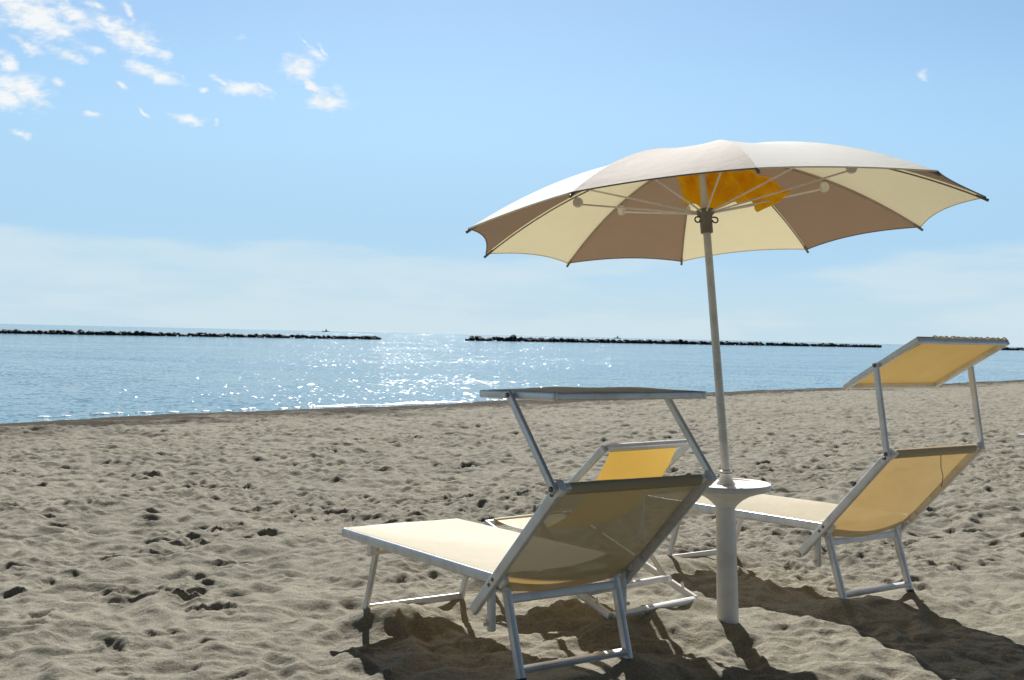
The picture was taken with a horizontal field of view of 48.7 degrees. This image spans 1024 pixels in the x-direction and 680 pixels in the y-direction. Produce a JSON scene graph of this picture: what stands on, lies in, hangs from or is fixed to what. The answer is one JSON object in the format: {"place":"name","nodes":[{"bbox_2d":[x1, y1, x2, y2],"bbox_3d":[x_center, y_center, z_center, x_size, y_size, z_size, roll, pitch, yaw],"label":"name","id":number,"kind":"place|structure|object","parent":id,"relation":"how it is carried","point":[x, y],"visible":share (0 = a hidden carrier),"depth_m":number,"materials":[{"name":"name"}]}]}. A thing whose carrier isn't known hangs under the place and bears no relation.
{"place":"outdoors","nodes":[
{"label":"outdoors","id":0,"kind":"place"},
{"bbox_2d":[0,380,1023,679],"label":"beach","id":1,"kind":"structure","parent":0,"point":[192,546],"depth_m":6.91,"materials":[{"name":"beige sand"}]},
{"bbox_2d":[342,387,716,679],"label":"sun lounger","id":2,"kind":"object","parent":1,"relation":"on","point":[573,538],"visible":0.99,"depth_m":4.17,"materials":[{"name":"metal"}]},
{"bbox_2d":[484,439,697,618],"bbox_3d":[0.358,0.858,5.514,0.602,0.796,0.974,1,0,-40],"label":"deckchair","id":3,"kind":"object","parent":1,"relation":"on","point":[642,459],"visible":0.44,"depth_m":5.23,"materials":[{"name":"fabric"}]},
{"bbox_2d":[702,470,771,623],"bbox_3d":[0.961,1.001,5.121,0.409,0.825,0.409,1,0,0],"label":"umbrella base","id":4,"kind":"object","parent":1,"relation":"in","point":[725,493],"visible":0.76,"depth_m":5.07,"materials":[{"name":"white plastic"}]},
{"bbox_2d":[465,140,988,469],"bbox_3d":[0.921,-0.139,5.196,2.263,1.478,2.293,1,0,0],"label":"beach umbrella","id":5,"kind":"object","parent":4,"relation":"on","point":[632,206],"visible":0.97,"depth_m":5.52,"materials":[{"name":"beige fabric"}]},
{"bbox_2d":[677,170,789,211],"bbox_3d":[1.032,-0.714,5.311,0.503,0.204,0.226,1,0,0],"label":"yellow cloth","id":6,"kind":"object","parent":5,"relation":"attached to","point":[731,185],"visible":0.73,"depth_m":5.32,"materials":[{"name":"yellow fabric"}]},
{"bbox_2d":[667,335,1009,598],"bbox_3d":[1.556,0.650,5.953,0.761,1.322,1.860,1,-1,-35],"label":"sun lounger","id":7,"kind":"object","parent":1,"relation":"on","point":[897,492],"visible":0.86,"depth_m":5.48,"materials":[{"name":"fabric"}]},
{"bbox_2d":[0,324,1023,423],"bbox_3d":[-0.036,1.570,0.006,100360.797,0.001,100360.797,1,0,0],"label":"sea","id":8,"kind":"structure","parent":0,"point":[56,376],"depth_m":51.59,"materials":[{"name":"liquid"}]},
{"bbox_2d":[0,329,381,339],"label":"breakwater","id":9,"kind":"object","parent":8,"relation":"in","point":[128,333],"visible":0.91,"depth_m":207.15,"materials":[{"name":"black stone"}]},
{"bbox_2d":[37,398,502,416],"bbox_3d":[-3.959,1.382,23.497,0.858,0.033,11.909,2,0,43],"label":"foam","id":10,"kind":"object","parent":8,"relation":"on","point":[414,402],"visible":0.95,"depth_m":24.03,"materials":[{"name":"white"}]},
{"bbox_2d":[465,335,881,347],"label":"breakwater","id":11,"kind":"object","parent":8,"relation":"in","point":[542,339],"visible":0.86,"depth_m":342.68,"materials":[{"name":"black stone"}]},
{"bbox_2d":[1001,347,1023,349],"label":"breakwater","id":12,"kind":"object","parent":8,"relation":"in","point":[1007,348],"visible":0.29,"depth_m":511.16,"materials":[{"name":"black stone"}]},
{"bbox_2d":[0,0,1023,346],"label":"sky","id":13,"kind":"structure","parent":0,"point":[298,165],"materials":[{"name":"blue"}]}
]}

